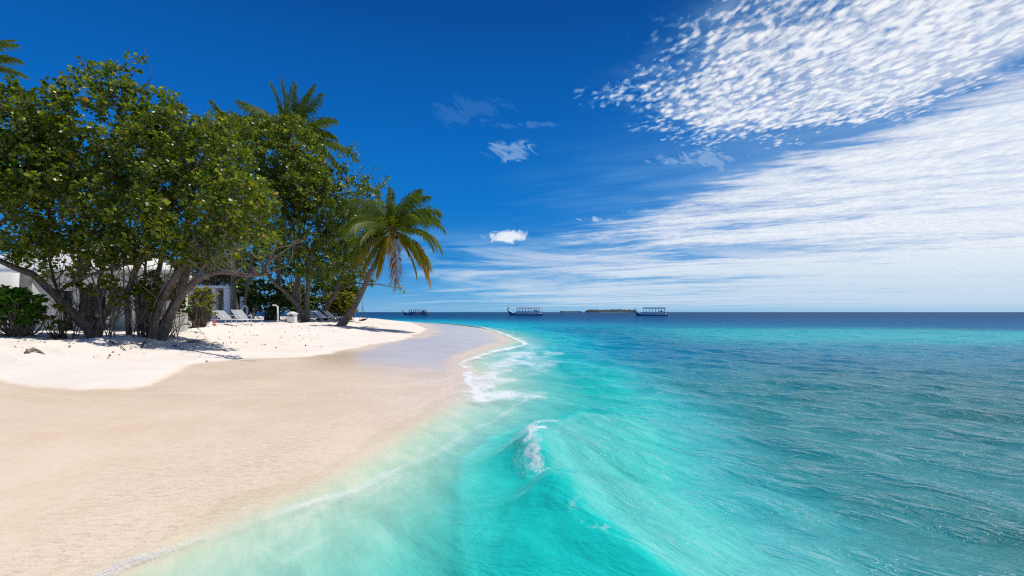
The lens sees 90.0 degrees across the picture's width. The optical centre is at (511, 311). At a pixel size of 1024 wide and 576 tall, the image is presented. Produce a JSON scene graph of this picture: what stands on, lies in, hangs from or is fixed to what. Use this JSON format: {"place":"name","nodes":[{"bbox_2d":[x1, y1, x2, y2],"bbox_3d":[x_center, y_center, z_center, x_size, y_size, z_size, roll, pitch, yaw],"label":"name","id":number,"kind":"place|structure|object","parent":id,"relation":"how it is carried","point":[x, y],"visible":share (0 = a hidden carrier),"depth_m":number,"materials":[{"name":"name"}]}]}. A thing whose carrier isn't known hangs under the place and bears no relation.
{"place":"outdoors","nodes":[
{"label":"outdoors","id":0,"kind":"place"},
{"bbox_2d":[0,316,519,575],"bbox_3d":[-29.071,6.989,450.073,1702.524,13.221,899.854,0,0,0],"label":"beach","id":1,"kind":"structure","parent":0,"point":[137,451],"depth_m":6.43,"materials":[{"name":"beige sand"}]},
{"bbox_2d":[0,39,29,79],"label":"coconut palm","id":2,"kind":"object","parent":1,"relation":"on","point":[6,60],"visible":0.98,"depth_m":23.44,"materials":[{"name":"green plant"}]},
{"bbox_2d":[0,284,50,336],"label":"beach shrub","id":3,"kind":"object","parent":1,"relation":"on","point":[19,310],"visible":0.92,"depth_m":14.42,"materials":[{"name":"green plant"}]},
{"bbox_2d":[24,348,45,354],"bbox_3d":[-9.979,0.845,10.783,0.394,0.172,0.224,0,0,-15],"label":"driftwood","id":4,"kind":"object","parent":1,"relation":"on","point":[30,350],"visible":0.98,"depth_m":10.77,"materials":[{"name":"brown wood"}]},
{"bbox_2d":[0,74,80,259],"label":"beach tree","id":5,"kind":"object","parent":1,"relation":"on","point":[15,91],"visible":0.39,"depth_m":14.44,"materials":[{"name":"green plant"}]},
{"bbox_2d":[37,303,68,338],"bbox_3d":[-13.213,0.272,14.758,0.715,1.060,1.216,0,0,-43],"label":"beach shrub","id":6,"kind":"object","parent":1,"relation":"on","point":[58,321],"visible":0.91,"depth_m":14.64,"materials":[{"name":"green plant"}]},
{"bbox_2d":[60,267,95,338],"bbox_3d":[-12.884,-0.256,15.267,0.991,2.200,0.737,0,0,21],"label":"beach shrub","id":7,"kind":"object","parent":1,"relation":"on","point":[79,285],"visible":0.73,"depth_m":15.22,"materials":[{"name":"green plant"}]},
{"bbox_2d":[0,50,187,338],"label":"beach tree","id":8,"kind":"object","parent":1,"relation":"on","point":[64,176],"visible":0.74,"depth_m":14.87,"materials":[{"name":"green plant"}]},
{"bbox_2d":[0,241,191,332],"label":"beach bungalow","id":9,"kind":"object","parent":1,"relation":"on","point":[10,277],"visible":0.08,"depth_m":19.50,"materials":[{"name":"white paint"}]},
{"bbox_2d":[62,289,73,330],"bbox_3d":[-16.961,0.088,19.580,0.528,1.923,0.100,0,0,0],"label":"window","id":10,"kind":"structure","parent":9,"relation":"in","point":[67,291],"depth_m":19.59,"materials":[{"name":"grey glass"}]},
{"bbox_2d":[81,286,106,330],"bbox_3d":[-15.945,0.027,19.580,1.016,2.045,0.100,0,0,0],"label":"glass door","id":11,"kind":"structure","parent":9,"relation":"in","point":[104,302],"depth_m":19.59,"materials":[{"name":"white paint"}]},
{"bbox_2d":[111,286,130,329],"bbox_3d":[-14.909,0.027,19.557,0.812,2.045,0.145,0,0,0],"label":"glass door","id":12,"kind":"structure","parent":9,"relation":"in","point":[121,322],"depth_m":19.59,"materials":[{"name":"black glass"}]},
{"bbox_2d":[135,287,160,330],"bbox_3d":[-13.873,0.027,19.580,1.016,2.045,0.100,0,0,0],"label":"glass door","id":13,"kind":"structure","parent":9,"relation":"in","point":[144,316],"depth_m":19.59,"materials":[{"name":"black glass"}]},
{"bbox_2d":[92,274,127,337],"bbox_3d":[-11.411,-0.127,14.585,0.875,1.876,0.828,0,0,0],"label":"beach shrub","id":14,"kind":"object","parent":1,"relation":"on","point":[104,282],"visible":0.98,"depth_m":14.54,"materials":[{"name":"green plant"}]},
{"bbox_2d":[125,282,162,336],"bbox_3d":[-10.848,-0.019,15.133,0.959,1.719,0.693,0,0,27],"label":"beach shrub","id":15,"kind":"object","parent":1,"relation":"on","point":[134,292],"visible":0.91,"depth_m":15.06,"materials":[{"name":"green plant"}]},
{"bbox_2d":[140,334,154,347],"bbox_3d":[-10.146,0.798,14.311,0.246,0.340,2.153,0,0,-27],"label":"surface root","id":16,"kind":"object","parent":1,"relation":"on","point":[143,343],"visible":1,"depth_m":14.16,"materials":[{"name":"brown plant"}]},
{"bbox_2d":[138,270,172,337],"bbox_3d":[-10.730,-0.215,15.349,0.913,2.121,0.697,0,0,-15],"label":"beach shrub","id":17,"kind":"object","parent":1,"relation":"on","point":[154,277],"visible":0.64,"depth_m":15.29,"materials":[{"name":"green plant"}]},
{"bbox_2d":[164,288,192,337],"bbox_3d":[-10.658,0.040,16.205,0.887,1.706,0.675,0,0,24],"label":"beach shrub","id":18,"kind":"object","parent":1,"relation":"on","point":[187,310],"visible":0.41,"depth_m":16.21,"materials":[{"name":"green plant"}]},
{"bbox_2d":[11,324,347,361],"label":"leaf litter","id":19,"kind":"object","parent":1,"relation":"on","point":[168,342],"visible":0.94,"depth_m":13.56,"materials":[{"name":"brown plant"}]},
{"bbox_2d":[169,317,206,336],"bbox_3d":[-10.891,0.487,17.289,0.854,0.615,2.783,0,0,-22],"label":"fallen branch","id":20,"kind":"object","parent":1,"relation":"on","point":[171,334],"visible":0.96,"depth_m":18.11,"materials":[{"name":"wood"}]},
{"bbox_2d":[91,100,313,340],"bbox_3d":[-8.890,-2.869,14.706,7.527,7.852,4.235,0,0,37],"label":"beach tree","id":21,"kind":"object","parent":1,"relation":"on","point":[180,170],"visible":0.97,"depth_m":14.71,"materials":[{"name":"green plant"}]},
{"bbox_2d":[188,285,219,327],"bbox_3d":[-14.314,-0.233,23.477,1.834,2.021,1.252,0,0,0],"label":"beach shrub","id":22,"kind":"object","parent":1,"relation":"on","point":[201,314],"visible":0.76,"depth_m":23.39,"materials":[{"name":"green plant"}]},
{"bbox_2d":[189,265,237,285],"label":"beach shrub","id":23,"kind":"object","parent":1,"relation":"on","point":[227,279],"visible":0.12,"depth_m":47.21,"materials":[{"name":"green plant"}]},
{"bbox_2d":[191,229,240,284],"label":"beach shrub","id":24,"kind":"object","parent":1,"relation":"on","point":[214,277],"visible":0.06,"depth_m":46.68,"materials":[{"name":"green plant"}]},
{"bbox_2d":[189,285,254,318],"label":"white pavilion","id":25,"kind":"structure","parent":1,"relation":"on","point":[224,299],"depth_m":41.25,"materials":[{"name":"paint"}]},
{"bbox_2d":[211,311,249,325],"bbox_3d":[-14.693,0.326,26.733,2.022,0.799,0.754,0,0,22],"label":"sun lounger","id":26,"kind":"object","parent":1,"relation":"on","point":[223,315],"visible":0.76,"depth_m":26.76,"materials":[{"name":"white paint"}]},
{"bbox_2d":[201,99,266,318],"bbox_3d":[-21.980,-7.924,39.964,5.110,17.613,4.573,0,0,-40],"label":"coconut palm","id":27,"kind":"object","parent":1,"relation":"on","point":[233,279],"visible":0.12,"depth_m":39.93,"materials":[{"name":"green plant"}]},
{"bbox_2d":[211,251,257,291],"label":"beach shrub","id":28,"kind":"object","parent":1,"relation":"on","point":[239,276],"visible":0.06,"depth_m":48.26,"materials":[{"name":"green plant"}]},
{"bbox_2d":[231,310,263,324],"bbox_3d":[-14.841,0.311,28.628,2.022,0.865,0.754,0,0,26],"label":"sun lounger","id":29,"kind":"object","parent":1,"relation":"on","point":[239,314],"visible":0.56,"depth_m":28.82,"materials":[{"name":"white paint"}]},
{"bbox_2d":[233,278,261,318],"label":"beach shrub","id":30,"kind":"object","parent":1,"relation":"on","point":[242,287],"visible":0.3,"depth_m":42.58,"materials":[{"name":"green plant"}]},
{"bbox_2d":[221,241,284,314],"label":"beach shrub","id":31,"kind":"object","parent":1,"relation":"on","point":[256,260],"visible":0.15,"depth_m":45.53,"materials":[{"name":"green plant"}]},
{"bbox_2d":[195,109,331,320],"bbox_3d":[-18.445,-7.115,37.802,10.311,15.878,5.923,0,0,0],"label":"beach tree","id":32,"kind":"object","parent":1,"relation":"on","point":[256,138],"visible":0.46,"depth_m":37.02,"materials":[{"name":"green plant"}]},
{"bbox_2d":[241,304,248,314],"bbox_3d":[-19.540,-0.117,37.440,0.616,0.877,0.132,0,0,0],"label":"lifebuoy","id":33,"kind":"object","parent":32,"relation":"hanging from","point":[243,306],"visible":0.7,"depth_m":37.38,"materials":[{"name":"white paint"}]},
{"bbox_2d":[246,279,295,320],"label":"beach shrub","id":34,"kind":"object","parent":1,"relation":"on","point":[269,309],"visible":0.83,"depth_m":41.35,"materials":[{"name":"green plant"}]},
{"bbox_2d":[272,304,278,322],"bbox_3d":[-14.730,0.170,31.850,0.395,1.293,0.171,0,0,-18],"label":"shower post","id":35,"kind":"object","parent":1,"relation":"on","point":[277,313],"visible":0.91,"depth_m":31.89,"materials":[{"name":"white metal"}]},
{"bbox_2d":[286,312,298,322],"bbox_3d":[-13.941,0.389,32.483,0.580,0.830,0.540,0,0,0],"label":"litter bin","id":36,"kind":"object","parent":1,"relation":"on","point":[291,317],"visible":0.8,"depth_m":32.25,"materials":[{"name":"white paint"}]},
{"bbox_2d":[272,282,318,318],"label":"beach shrub","id":37,"kind":"object","parent":1,"relation":"on","point":[303,290],"visible":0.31,"depth_m":42.91,"materials":[{"name":"green plant"}]},
{"bbox_2d":[235,77,359,319],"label":"coconut palm","id":38,"kind":"object","parent":1,"relation":"on","point":[301,109],"visible":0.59,"depth_m":42.00,"materials":[{"name":"green plant"}]},
{"bbox_2d":[267,242,327,310],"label":"beach shrub","id":39,"kind":"object","parent":1,"relation":"on","point":[289,269],"visible":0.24,"depth_m":47.54,"materials":[{"name":"green plant"}]},
{"bbox_2d":[270,166,339,320],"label":"coconut palm","id":40,"kind":"object","parent":1,"relation":"on","point":[299,285],"visible":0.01,"depth_m":40.88,"materials":[{"name":"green plant"}]},
{"bbox_2d":[248,140,390,322],"bbox_3d":[-13.714,-5.638,36.358,9.940,13.247,5.727,0,0,0],"label":"beach tree","id":41,"kind":"object","parent":1,"relation":"on","point":[331,202],"visible":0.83,"depth_m":36.07,"materials":[{"name":"green plant"}]},
{"bbox_2d":[310,310,328,321],"bbox_3d":[-14.340,0.312,37.539,2.022,0.865,0.754,0,0,24],"label":"sun lounger","id":42,"kind":"object","parent":1,"relation":"on","point":[312,315],"visible":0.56,"depth_m":37.73,"materials":[{"name":"white paint"}]},
{"bbox_2d":[313,311,339,321],"bbox_3d":[-13.657,0.325,37.598,2.022,0.844,0.754,0,0,20],"label":"sun lounger","id":43,"kind":"object","parent":1,"relation":"on","point":[319,313],"visible":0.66,"depth_m":37.65,"materials":[{"name":"white paint"}]},
{"bbox_2d":[310,280,345,319],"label":"beach shrub","id":44,"kind":"object","parent":1,"relation":"on","point":[317,288],"visible":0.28,"depth_m":44.47,"materials":[{"name":"green plant"}]},
{"bbox_2d":[322,310,343,319],"bbox_3d":[-13.675,0.289,39.458,2.022,0.822,0.754,0,0,18],"label":"sun lounger","id":45,"kind":"object","parent":1,"relation":"on","point":[327,313],"visible":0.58,"depth_m":39.51,"materials":[{"name":"white paint"}]},
{"bbox_2d":[305,240,361,318],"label":"beach shrub","id":46,"kind":"object","parent":1,"relation":"on","point":[326,277],"visible":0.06,"depth_m":48.55,"materials":[{"name":"green plant"}]},
{"bbox_2d":[324,290,358,320],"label":"beach shrub","id":47,"kind":"object","parent":1,"relation":"on","point":[337,307],"visible":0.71,"depth_m":42.32,"materials":[{"name":"green plant"}]},
{"bbox_2d":[339,274,358,319],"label":"beach shrub","id":48,"kind":"object","parent":1,"relation":"on","point":[354,290],"visible":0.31,"depth_m":45.28,"materials":[{"name":"green plant"}]},
{"bbox_2d":[311,183,406,320],"bbox_3d":[-11.779,-4.670,39.603,7.789,11.178,4.852,0,0,0],"label":"beach tree","id":49,"kind":"object","parent":1,"relation":"on","point":[338,288],"visible":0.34,"depth_m":39.46,"materials":[{"name":"green plant"}]},
{"bbox_2d":[359,297,367,320],"bbox_3d":[-11.333,-0.692,38.995,0.655,2.759,0.645,0,0,0],"label":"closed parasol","id":50,"kind":"object","parent":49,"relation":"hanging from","point":[363,319],"visible":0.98,"depth_m":38.98,"materials":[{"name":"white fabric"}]},
{"bbox_2d":[335,185,446,325],"bbox_3d":[-6.930,-3.320,29.997,6.229,8.914,5.295,0,0,-24],"label":"coconut palm","id":51,"kind":"object","parent":1,"relation":"on","point":[392,220],"visible":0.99,"depth_m":29.70,"materials":[{"name":"green plant"}]},
{"bbox_2d":[0,0,1023,311],"label":"sky","id":52,"kind":"structure","parent":0,"point":[574,155],"materials":[{"name":"blue"}]},
{"bbox_2d":[97,312,1023,575],"bbox_3d":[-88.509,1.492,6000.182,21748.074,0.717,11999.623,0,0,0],"label":"sea","id":53,"kind":"structure","parent":0,"point":[784,444],"depth_m":5.09,"materials":[{"name":"liquid"}]},
{"bbox_2d":[402,309,428,314],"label":"passenger boat","id":54,"kind":"object","parent":53,"relation":"on","point":[423,312],"visible":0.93,"depth_m":273.21,"materials":[{"name":"white paint"}]},
{"bbox_2d":[507,307,542,314],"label":"passenger boat","id":55,"kind":"object","parent":53,"relation":"on","point":[528,312],"visible":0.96,"depth_m":238.28,"materials":[{"name":"white wood"}]},
{"bbox_2d":[585,309,637,311],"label":"wooded island","id":56,"kind":"structure","parent":53,"relation":"on","point":[614,310],"depth_m":3173.20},
{"bbox_2d":[634,307,667,315],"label":"passenger boat","id":57,"kind":"object","parent":53,"relation":"on","point":[655,313],"visible":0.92,"depth_m":218.04,"materials":[{"name":"white wood"}]}
]}

